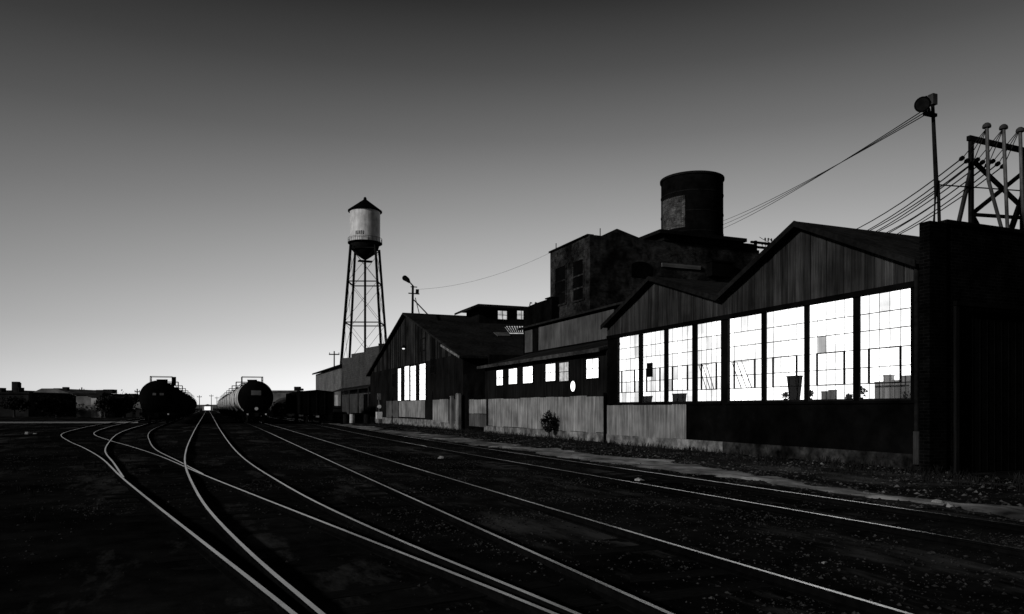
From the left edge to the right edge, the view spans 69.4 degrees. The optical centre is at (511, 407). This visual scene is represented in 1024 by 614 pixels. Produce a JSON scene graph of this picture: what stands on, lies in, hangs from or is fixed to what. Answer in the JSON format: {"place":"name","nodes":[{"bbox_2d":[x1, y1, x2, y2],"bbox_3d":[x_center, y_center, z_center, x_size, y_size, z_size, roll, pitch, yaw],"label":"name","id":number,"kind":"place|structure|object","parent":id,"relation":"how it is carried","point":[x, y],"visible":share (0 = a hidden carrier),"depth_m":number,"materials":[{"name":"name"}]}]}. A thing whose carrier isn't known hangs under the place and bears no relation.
{"place":"outdoors","nodes":[
{"label":"outdoors","id":0,"kind":"place"},
{"bbox_2d":[0,422,137,422],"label":"road","id":1,"kind":"structure","parent":0,"point":[65,422],"depth_m":74.35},
{"bbox_2d":[88,395,104,416],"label":"house","id":2,"kind":"structure","parent":0,"point":[93,412],"depth_m":116.50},
{"bbox_2d":[267,387,303,411],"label":"house","id":3,"kind":"structure","parent":0,"point":[278,394],"depth_m":160.00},
{"bbox_2d":[272,397,308,415],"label":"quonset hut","id":4,"kind":"object","parent":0,"point":[281,400],"visible":0.23,"depth_m":129.95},
{"bbox_2d":[333,343,383,413],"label":"warehouse","id":5,"kind":"structure","parent":0,"point":[355,392],"depth_m":84.82,"materials":[{"name":"metal"}]},
{"bbox_2d":[363,394,369,413],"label":"door","id":6,"kind":"structure","parent":5,"relation":"in","point":[365,396],"depth_m":80.35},
{"bbox_2d":[0,408,1023,613],"bbox_3d":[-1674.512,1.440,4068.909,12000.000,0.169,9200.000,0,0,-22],"label":"ground","id":7,"kind":"structure","parent":0,"point":[95,580],"depth_m":8.93,"materials":[{"name":"gravel"}]},
{"bbox_2d":[0,396,32,416],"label":"tree","id":8,"kind":"object","parent":7,"relation":"on","point":[15,403],"visible":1,"depth_m":117.44,"materials":[{"name":"black plant"}]},
{"bbox_2d":[0,383,69,416],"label":"house","id":9,"kind":"structure","parent":7,"relation":"on","point":[17,393],"depth_m":128.81,"materials":[{"name":"black"}]},
{"bbox_2d":[0,425,71,435],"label":"grass","id":10,"kind":"structure","parent":7,"relation":"on","point":[35,427],"depth_m":52.59,"materials":[{"name":"black plant"}]},
{"bbox_2d":[34,387,95,415],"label":"house","id":11,"kind":"structure","parent":7,"relation":"on","point":[60,390],"depth_m":140.00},
{"bbox_2d":[73,389,124,416],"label":"house","id":12,"kind":"structure","parent":7,"relation":"on","point":[83,404],"depth_m":118.00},
{"bbox_2d":[90,391,120,417],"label":"tree","id":13,"kind":"object","parent":7,"relation":"on","point":[104,405],"visible":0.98,"depth_m":109.08,"materials":[{"name":"black plant"}]},
{"bbox_2d":[111,393,138,417],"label":"tree","id":14,"kind":"object","parent":7,"relation":"on","point":[127,403],"visible":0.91,"depth_m":111.06,"materials":[{"name":"black plant"}]},
{"bbox_2d":[115,394,138,416],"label":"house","id":15,"kind":"structure","parent":7,"relation":"on","point":[120,415],"depth_m":122.11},
{"bbox_2d":[126,407,139,416],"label":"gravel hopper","id":16,"kind":"object","parent":7,"relation":"on","point":[130,414],"visible":0.21,"depth_m":118.20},
{"bbox_2d":[133,402,146,416],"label":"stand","id":17,"kind":"object","parent":7,"relation":"on","point":[137,411],"visible":0.18,"depth_m":118.20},
{"bbox_2d":[104,410,204,477],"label":"railway track","id":18,"kind":"structure","parent":7,"relation":"on","point":[113,463],"depth_m":25.03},
{"bbox_2d":[139,376,180,423],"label":"tank car","id":19,"kind":"object","parent":18,"relation":"on","point":[159,399],"visible":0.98,"depth_m":66.33,"materials":[{"name":"black paint"}]},
{"bbox_2d":[159,382,184,420],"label":"tank car","id":20,"kind":"object","parent":18,"relation":"on","point":[178,416],"visible":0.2,"depth_m":86.10,"materials":[{"name":"black paint"}]},
{"bbox_2d":[174,385,187,418],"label":"tank car","id":21,"kind":"object","parent":18,"relation":"on","point":[185,405],"visible":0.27,"depth_m":100.33,"materials":[{"name":"metal"}]},
{"bbox_2d":[179,388,190,416],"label":"tank car","id":22,"kind":"object","parent":18,"relation":"on","point":[189,404],"visible":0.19,"depth_m":114.91,"materials":[{"name":"metal"}]},
{"bbox_2d":[202,404,212,410],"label":"shed","id":23,"kind":"structure","parent":7,"relation":"on","point":[206,407],"depth_m":419.77,"materials":[{"name":"white paint"}]},
{"bbox_2d":[270,401,291,418],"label":"tree","id":24,"kind":"object","parent":7,"relation":"on","point":[279,408],"visible":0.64,"depth_m":99.08,"materials":[{"name":"black plant"}]},
{"bbox_2d":[50,417,571,613],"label":"railway track","id":25,"kind":"structure","parent":7,"relation":"on","point":[232,571],"depth_m":8.00,"materials":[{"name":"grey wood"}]},
{"bbox_2d":[312,364,341,416],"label":"long warehouse","id":26,"kind":"structure","parent":7,"relation":"on","point":[329,379],"depth_m":103.31,"materials":[{"name":"metal"}]},
{"bbox_2d":[343,414,349,423],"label":"oil drum","id":27,"kind":"object","parent":7,"relation":"on","point":[346,418],"visible":1,"depth_m":68.75,"materials":[{"name":"metal"}]},
{"bbox_2d":[340,197,386,363],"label":"water tower","id":28,"kind":"structure","parent":7,"relation":"on","point":[364,243],"depth_m":108.30,"materials":[{"name":"metal"}]},
{"bbox_2d":[376,393,381,423],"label":"signal post","id":29,"kind":"object","parent":7,"relation":"on","point":[378,415],"visible":0.91,"depth_m":63.88,"materials":[{"name":"metal"}]},
{"bbox_2d":[160,411,604,613],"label":"railway track","id":30,"kind":"structure","parent":7,"relation":"on","point":[261,569],"depth_m":7.43,"materials":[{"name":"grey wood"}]},
{"bbox_2d":[366,304,525,429],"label":"gabled workshop","id":31,"kind":"structure","parent":7,"relation":"on","point":[422,365],"depth_m":56.89,"materials":[{"name":"wood"}]},
{"bbox_2d":[392,373,395,387],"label":"window","id":32,"kind":"structure","parent":31,"relation":"in","point":[393,374],"depth_m":64.24,"materials":[{"name":"glass"}]},
{"bbox_2d":[397,367,401,401],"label":"window","id":33,"kind":"structure","parent":31,"relation":"in","point":[399,370],"depth_m":62.41,"materials":[{"name":"glass"}]},
{"bbox_2d":[404,365,409,400],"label":"window","id":34,"kind":"structure","parent":31,"relation":"in","point":[406,368],"depth_m":59.96,"materials":[{"name":"glass"}]},
{"bbox_2d":[410,364,416,400],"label":"window","id":35,"kind":"structure","parent":31,"relation":"in","point":[413,368],"depth_m":58.22,"materials":[{"name":"glass"}]},
{"bbox_2d":[402,275,428,315],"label":"roof mast","id":36,"kind":"object","parent":31,"relation":"on","point":[405,278],"visible":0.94,"depth_m":62.33,"materials":[{"name":"metal"}]},
{"bbox_2d":[419,362,425,400],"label":"window","id":37,"kind":"structure","parent":31,"relation":"in","point":[422,366],"depth_m":55.73,"materials":[{"name":"glass"}]},
{"bbox_2d":[426,391,432,419],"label":"door","id":38,"kind":"structure","parent":31,"relation":"in","point":[429,394],"depth_m":53.89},
{"bbox_2d":[430,357,435,373],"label":"window","id":39,"kind":"structure","parent":31,"relation":"in","point":[432,362],"depth_m":53.12,"materials":[{"name":"glass"}]},
{"bbox_2d":[497,310,507,319],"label":"monitor window","id":40,"kind":"structure","parent":31,"relation":"in","point":[501,314],"depth_m":60.20,"materials":[{"name":"glass"}]},
{"bbox_2d":[516,310,522,319],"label":"monitor window","id":41,"kind":"structure","parent":31,"relation":"in","point":[519,313],"depth_m":60.79,"materials":[{"name":"glass"}]},
{"bbox_2d":[450,396,453,428],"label":"gatepost","id":42,"kind":"object","parent":7,"relation":"on","point":[452,411],"visible":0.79,"depth_m":47.84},
{"bbox_2d":[456,393,460,429],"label":"gatepost","id":43,"kind":"object","parent":7,"relation":"on","point":[458,410],"visible":0.79,"depth_m":46.49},
{"bbox_2d":[463,372,485,431],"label":"yard wall","id":44,"kind":"structure","parent":7,"relation":"on","point":[474,408],"depth_m":44.90,"materials":[{"name":"metal"}]},
{"bbox_2d":[6,422,1023,522],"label":"weeds","id":45,"kind":"object","parent":7,"relation":"on","point":[971,479],"visible":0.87,"depth_m":19.85,"materials":[{"name":"black plant"}]},
{"bbox_2d":[523,296,558,329],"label":"block","id":46,"kind":"structure","parent":7,"relation":"on","point":[543,311],"depth_m":56.05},
{"bbox_2d":[477,340,607,442],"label":"wing","id":47,"kind":"structure","parent":7,"relation":"on","point":[567,387],"depth_m":34.94,"materials":[{"name":"metal"}]},
{"bbox_2d":[496,369,503,385],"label":"window","id":48,"kind":"structure","parent":47,"relation":"in","point":[500,372],"depth_m":40.92,"materials":[{"name":"glass"}]},
{"bbox_2d":[508,367,517,384],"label":"window","id":49,"kind":"structure","parent":47,"relation":"in","point":[512,372],"depth_m":39.18,"materials":[{"name":"glass"}]},
{"bbox_2d":[522,365,533,383],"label":"window","id":50,"kind":"structure","parent":47,"relation":"in","point":[527,371],"depth_m":37.35,"materials":[{"name":"glass"}]},
{"bbox_2d":[545,362,556,381],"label":"window","id":51,"kind":"structure","parent":47,"relation":"in","point":[550,368],"depth_m":34.86,"materials":[{"name":"glass"}]},
{"bbox_2d":[558,361,569,381],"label":"window","id":52,"kind":"structure","parent":47,"relation":"in","point":[564,366],"depth_m":33.59,"materials":[{"name":"glass"}]},
{"bbox_2d":[518,301,623,354],"bbox_3d":[4.776,-1.845,38.189,2.500,6.650,17.195,0,0,-22],"label":"storey","id":53,"kind":"object","parent":47,"relation":"on","point":[579,328],"visible":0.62,"depth_m":39.83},
{"bbox_2d":[570,380,576,392],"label":"round window","id":54,"kind":"structure","parent":47,"relation":"in","point":[573,385],"depth_m":32.72,"materials":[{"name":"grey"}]},
{"bbox_2d":[585,357,599,379],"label":"window","id":55,"kind":"structure","parent":47,"relation":"in","point":[592,365],"depth_m":31.11,"materials":[{"name":"glass"}]},
{"bbox_2d":[539,410,557,436],"bbox_3d":[1.660,0.779,34.073,0.920,1.406,0.930,0,0,-22],"label":"bush","id":56,"kind":"object","parent":7,"relation":"on","point":[550,420],"visible":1,"depth_m":33.98,"materials":[{"name":"black plant"}]},
{"bbox_2d":[216,410,911,613],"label":"railway track","id":57,"kind":"structure","parent":7,"relation":"on","point":[722,564],"depth_m":7.37,"materials":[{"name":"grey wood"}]},
{"bbox_2d":[226,385,240,418],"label":"tank car","id":58,"kind":"object","parent":57,"relation":"on","point":[227,404],"visible":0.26,"depth_m":100.93,"materials":[{"name":"metal"}]},
{"bbox_2d":[229,382,254,420],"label":"tank car","id":59,"kind":"object","parent":57,"relation":"on","point":[231,402],"visible":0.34,"depth_m":86.58,"materials":[{"name":"paint"}]},
{"bbox_2d":[233,376,272,423],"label":"tank car","id":60,"kind":"object","parent":57,"relation":"on","point":[252,399],"visible":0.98,"depth_m":66.98,"materials":[{"name":"paint"}]},
{"bbox_2d":[268,416,1023,568],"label":"railway track","id":61,"kind":"structure","parent":7,"relation":"on","point":[897,531],"depth_m":11.68,"materials":[{"name":"grey metal"}]},
{"bbox_2d":[286,390,333,422],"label":"boxcar","id":62,"kind":"object","parent":61,"relation":"on","point":[312,404],"visible":1,"depth_m":68.54,"materials":[{"name":"black paint"}]},
{"bbox_2d":[549,228,758,317],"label":"masonry block","id":63,"kind":"structure","parent":7,"relation":"on","point":[589,271],"depth_m":52.35,"materials":[{"name":"black paint"}]},
{"bbox_2d":[555,263,566,305],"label":"window","id":64,"kind":"structure","parent":63,"relation":"in","point":[561,270],"depth_m":54.18,"materials":[{"name":"black paint"}]},
{"bbox_2d":[572,256,584,302],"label":"window","id":65,"kind":"structure","parent":63,"relation":"in","point":[578,265],"depth_m":51.70,"materials":[{"name":"glass"}]},
{"bbox_2d":[660,170,724,235],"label":"iron tank","id":66,"kind":"object","parent":63,"relation":"on","point":[692,201],"visible":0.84,"depth_m":54.89,"materials":[{"name":"metal"}]},
{"bbox_2d":[600,276,739,451],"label":"factory shed","id":67,"kind":"structure","parent":7,"relation":"on","point":[665,337],"depth_m":26.20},
{"bbox_2d":[617,334,638,402],"bbox_3d":[4.487,-1.500,28.573,0.058,2.640,1.570,0,0,-22],"label":"window","id":68,"kind":"structure","parent":67,"relation":"in","point":[636,383],"depth_m":28.49,"materials":[{"name":"glass"}]},
{"bbox_2d":[643,396,652,401],"bbox_3d":[5.076,-0.295,27.868,0.112,0.316,0.654,0,0,-22],"label":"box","id":69,"kind":"object","parent":67,"relation":"on","point":[647,398],"visible":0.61,"depth_m":27.73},
{"bbox_2d":[642,330,663,402],"bbox_3d":[5.150,-1.500,26.964,0.061,2.640,1.450,0,0,-22],"label":"window","id":70,"kind":"structure","parent":67,"relation":"in","point":[650,371],"depth_m":27.04,"materials":[{"name":"metal"}]},
{"bbox_2d":[667,325,691,402],"bbox_3d":[5.775,-1.500,25.442,0.058,2.640,1.460,0,0,-22],"label":"window","id":71,"kind":"structure","parent":67,"relation":"in","point":[674,368],"depth_m":25.68,"materials":[{"name":"metal"}]},
{"bbox_2d":[673,393,686,400],"bbox_3d":[5.871,-0.319,25.938,0.112,0.385,0.740,0,0,-22],"label":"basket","id":72,"kind":"object","parent":67,"relation":"on","point":[679,396],"visible":0.64,"depth_m":25.84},
{"bbox_2d":[697,320,720,402],"bbox_3d":[6.329,-1.500,23.951,0.168,2.640,1.280,0,0,-22],"label":"window","id":73,"kind":"structure","parent":67,"relation":"in","point":[718,337],"depth_m":23.92,"materials":[{"name":"metal"}]},
{"bbox_2d":[373,427,1023,521],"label":"rubble","id":74,"kind":"object","parent":7,"relation":"on","point":[908,490],"visible":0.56,"depth_m":16.20,"materials":[{"name":"stone"}]},
{"bbox_2d":[715,221,919,469],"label":"factory shed","id":75,"kind":"structure","parent":7,"relation":"on","point":[820,307],"depth_m":19.76,"materials":[{"name":"wood"}]},
{"bbox_2d":[727,313,760,401],"bbox_3d":[6.982,-1.500,22.365,0.168,2.640,1.550,0,0,-22],"label":"window","id":76,"kind":"structure","parent":75,"relation":"in","point":[733,362],"depth_m":22.73,"materials":[{"name":"metal"}]},
{"bbox_2d":[765,306,803,401],"bbox_3d":[7.676,-1.500,20.823,0.058,2.640,1.530,0,0,-22],"label":"window","id":77,"kind":"structure","parent":75,"relation":"in","point":[796,356],"depth_m":21.23,"materials":[{"name":"metal"}]},
{"bbox_2d":[786,375,802,399],"bbox_3d":[7.966,-0.526,20.847,0.112,0.774,0.534,0,0,-22],"label":"bucket","id":78,"kind":"object","parent":75,"relation":"on","point":[794,393],"visible":0.81,"depth_m":20.78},
{"bbox_2d":[808,298,852,400],"bbox_3d":[8.306,-1.500,19.293,0.058,2.640,1.520,0,0,-22],"label":"window","id":79,"kind":"structure","parent":75,"relation":"in","point":[821,340],"depth_m":19.50,"materials":[{"name":"metal"}]},
{"bbox_2d":[828,390,836,398],"bbox_3d":[8.489,-0.306,19.576,0.112,0.356,0.198,0,0,-22],"label":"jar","id":80,"kind":"object","parent":75,"relation":"on","point":[831,394],"visible":0.69,"depth_m":19.53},
{"bbox_2d":[874,381,882,398],"bbox_3d":[9.055,-0.389,18.199,0.112,0.526,0.236,0,0,-22],"label":"carton","id":81,"kind":"object","parent":75,"relation":"on","point":[877,391],"visible":0.61,"depth_m":18.18,"materials":[{"name":"cardboard"}]},
{"bbox_2d":[859,288,910,400],"bbox_3d":[8.939,-1.500,17.753,0.058,2.640,1.490,0,0,-22],"label":"window","id":82,"kind":"structure","parent":75,"relation":"in","point":[900,365],"depth_m":17.89,"materials":[{"name":"metal"}]},
{"bbox_2d":[883,374,894,397],"bbox_3d":[9.153,-0.472,17.962,0.112,0.685,0.251,0,0,-22],"label":"carton","id":83,"kind":"object","parent":75,"relation":"on","point":[887,390],"visible":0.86,"depth_m":17.91,"materials":[{"name":"cardboard"}]},
{"bbox_2d":[892,380,899,397],"bbox_3d":[9.249,-0.404,17.729,0.112,0.542,0.220,0,0,-22],"label":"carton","id":84,"kind":"object","parent":75,"relation":"on","point":[895,390],"visible":0.69,"depth_m":17.72,"materials":[{"name":"cardboard"}]},
{"bbox_2d":[901,375,909,397],"bbox_3d":[9.341,-0.452,17.505,0.112,0.640,0.238,0,0,-22],"label":"carton","id":85,"kind":"object","parent":75,"relation":"on","point":[905,387],"visible":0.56,"depth_m":17.48,"materials":[{"name":"cardboard"}]},
{"bbox_2d":[913,264,918,464],"bbox_3d":[9.182,-0.995,16.788,0.140,4.550,0.133,0,0,-22],"label":"drainpipe","id":86,"kind":"object","parent":75,"relation":"attached to","point":[916,376],"visible":0.93,"depth_m":16.75,"materials":[{"name":"metal"}]},
{"bbox_2d":[914,93,940,220],"bbox_3d":[10.596,-3.268,18.837,0.938,9.496,0.364,0,0,-42],"label":"floodlight mast","id":87,"kind":"object","parent":7,"relation":"on","point":[923,104],"visible":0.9,"depth_m":18.90,"materials":[{"name":"metal"}]},
{"bbox_2d":[725,112,920,227],"bbox_3d":[13.341,-10.716,38.039,0.025,6.234,38.848,0,0,8],"label":"wire","id":88,"kind":"object","parent":87,"relation":"attached to","point":[840,162],"visible":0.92,"depth_m":25.20,"materials":[{"name":"metal"}]},
{"bbox_2d":[723,110,927,224],"bbox_3d":[13.401,-10.866,38.064,0.025,6.534,38.782,0,0,8],"label":"wire","id":89,"kind":"object","parent":87,"relation":"attached to","point":[843,161],"visible":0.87,"depth_m":24.35,"materials":[{"name":"metal"}]},
{"bbox_2d":[723,111,930,220],"bbox_3d":[13.461,-11.016,38.089,0.025,6.834,38.716,0,0,8],"label":"wire","id":90,"kind":"object","parent":87,"relation":"attached to","point":[838,163],"visible":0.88,"depth_m":25.55,"materials":[{"name":"metal"}]},
{"bbox_2d":[919,219,1023,472],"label":"brick building","id":91,"kind":"structure","parent":7,"relation":"on","point":[971,346],"depth_m":17.08,"materials":[{"name":"brick"}]},
{"bbox_2d":[959,306,1023,471],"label":"door","id":92,"kind":"structure","parent":91,"relation":"in","point":[991,341],"depth_m":17.40,"materials":[{"name":"black paint"}]},
{"bbox_2d":[940,135,1023,229],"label":"trestle frame","id":93,"kind":"object","parent":7,"relation":"on","point":[969,187],"visible":0.48,"depth_m":22.23,"materials":[{"name":"wood"}]},
{"bbox_2d":[982,122,1002,226],"bbox_3d":[14.331,-3.484,22.010,0.834,9.928,0.240,0,0,-22],"label":"capped pipe","id":94,"kind":"object","parent":7,"relation":"on","point":[987,126],"visible":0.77,"depth_m":21.90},
{"bbox_2d":[959,129,985,160],"bbox_3d":[13.608,-7.782,21.768,0.959,1.047,0.202,0,0,-5],"label":"strain insulator","id":95,"kind":"object","parent":94,"relation":"attached to","point":[961,158],"visible":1,"depth_m":21.73,"materials":[{"name":"black paint"}]},
{"bbox_2d":[760,160,958,242],"bbox_3d":[16.464,-10.477,40.300,0.036,6.334,37.860,0,0,10],"label":"wire","id":96,"kind":"object","parent":95,"relation":"attached to","point":[906,198],"visible":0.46,"depth_m":25.83,"materials":[{"name":"metal"}]},
{"bbox_2d":[969,131,985,165],"bbox_3d":[13.806,-7.735,21.861,0.526,1.134,0.191,0,0,10],"label":"strain insulator","id":97,"kind":"object","parent":94,"relation":"attached to","point":[971,163],"visible":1,"depth_m":21.84,"materials":[{"name":"ceramic"}]},
{"bbox_2d":[768,165,968,240],"bbox_3d":[17.062,-10.431,40.546,0.036,6.425,38.087,0,0,10],"label":"wire","id":98,"kind":"object","parent":97,"relation":"attached to","point":[918,201],"visible":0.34,"depth_m":26.06,"materials":[{"name":"metal"}]},
{"bbox_2d":[999,124,1008,227],"bbox_3d":[14.779,-3.516,22.216,0.348,9.992,0.240,0,0,-44],"label":"capped pipe","id":99,"kind":"object","parent":7,"relation":"on","point":[1004,127],"visible":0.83,"depth_m":22.18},
{"bbox_2d":[974,129,1002,162],"bbox_3d":[14.235,-7.856,22.113,1.047,1.114,0.201,0,0,-17],"label":"strain insulator","id":100,"kind":"object","parent":99,"relation":"attached to","point":[977,159],"visible":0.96,"depth_m":21.98,"materials":[{"name":"ceramic"}]},
{"bbox_2d":[877,168,966,230],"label":"wire","id":101,"kind":"object","parent":100,"relation":"attached to","point":[922,201],"visible":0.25,"depth_m":26.57,"materials":[{"name":"metal"}]},
{"bbox_2d":[979,130,1002,164],"bbox_3d":[14.356,-7.832,22.078,0.821,1.158,0.201,0,0,-2],"label":"strain insulator","id":102,"kind":"object","parent":99,"relation":"attached to","point":[981,162],"visible":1,"depth_m":22.06,"materials":[{"name":"black paint"}]},
{"bbox_2d":[879,167,975,230],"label":"wire","id":103,"kind":"object","parent":102,"relation":"attached to","point":[926,202],"visible":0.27,"depth_m":26.81,"materials":[{"name":"metal"}]},
{"bbox_2d":[984,131,1002,166],"bbox_3d":[14.458,-7.808,22.126,0.598,1.202,0.196,0,0,6],"label":"strain insulator","id":104,"kind":"object","parent":99,"relation":"attached to","point":[994,149],"visible":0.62,"depth_m":22.13,"materials":[{"name":"black paint"}]},
{"bbox_2d":[889,167,984,232],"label":"wire","id":105,"kind":"object","parent":104,"relation":"attached to","point":[933,204],"visible":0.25,"depth_m":26.52,"materials":[{"name":"metal"}]},
{"bbox_2d":[1015,127,1023,225],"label":"capped pipe","id":106,"kind":"object","parent":7,"relation":"on","point":[1020,130],"visible":1,"depth_m":22.45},
{"bbox_2d":[1000,132,1018,168],"bbox_3d":[15.125,-7.884,22.398,0.674,1.271,0.199,0,0,2],"label":"strain insulator","id":107,"kind":"object","parent":106,"relation":"attached to","point":[1001,166],"visible":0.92,"depth_m":22.40,"materials":[{"name":"black paint"}]},
{"bbox_2d":[900,168,999,233],"bbox_3d":[18.902,-10.462,41.303,0.036,6.363,38.797,0,0,12],"label":"wire","id":108,"kind":"object","parent":107,"relation":"attached to","point":[949,204],"visible":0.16,"depth_m":26.77,"materials":[{"name":"metal"}]},
{"bbox_2d":[0,0,1023,404],"label":"sky","id":109,"kind":"structure","parent":0,"point":[180,180],"materials":[{"name":"grey"}]},
{"bbox_2d":[284,418,1023,519],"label":"path","id":110,"kind":"structure","parent":0,"point":[1015,512],"depth_m":17.87,"materials":[{"name":"concrete"}]},
{"bbox_2d":[750,238,771,249],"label":"insulator rack","id":111,"kind":"object","parent":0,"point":[761,243],"visible":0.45,"depth_m":58.94,"materials":[{"name":"metal"}]},
{"bbox_2d":[764,163,964,245],"bbox_3d":[16.762,-10.222,40.422,0.036,5.942,37.973,0,0,10],"label":"wire","id":112,"kind":"object","parent":111,"relation":"attached to","point":[916,198],"visible":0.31,"depth_m":25.62,"materials":[{"name":"metal"}]},
{"bbox_2d":[897,166,994,233],"bbox_3d":[18.591,-10.246,41.175,0.036,5.895,38.676,0,0,12],"label":"wire","id":113,"kind":"object","parent":111,"relation":"attached to","point":[944,203],"visible":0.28,"depth_m":26.40,"materials":[{"name":"metal"}]},
{"bbox_2d":[821,391,827,398],"bbox_3d":[8.391,-0.296,19.812,0.112,0.313,0.178,0,0,-22],"label":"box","id":114,"kind":"object","parent":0,"point":[824,394],"visible":0.75,"depth_m":19.77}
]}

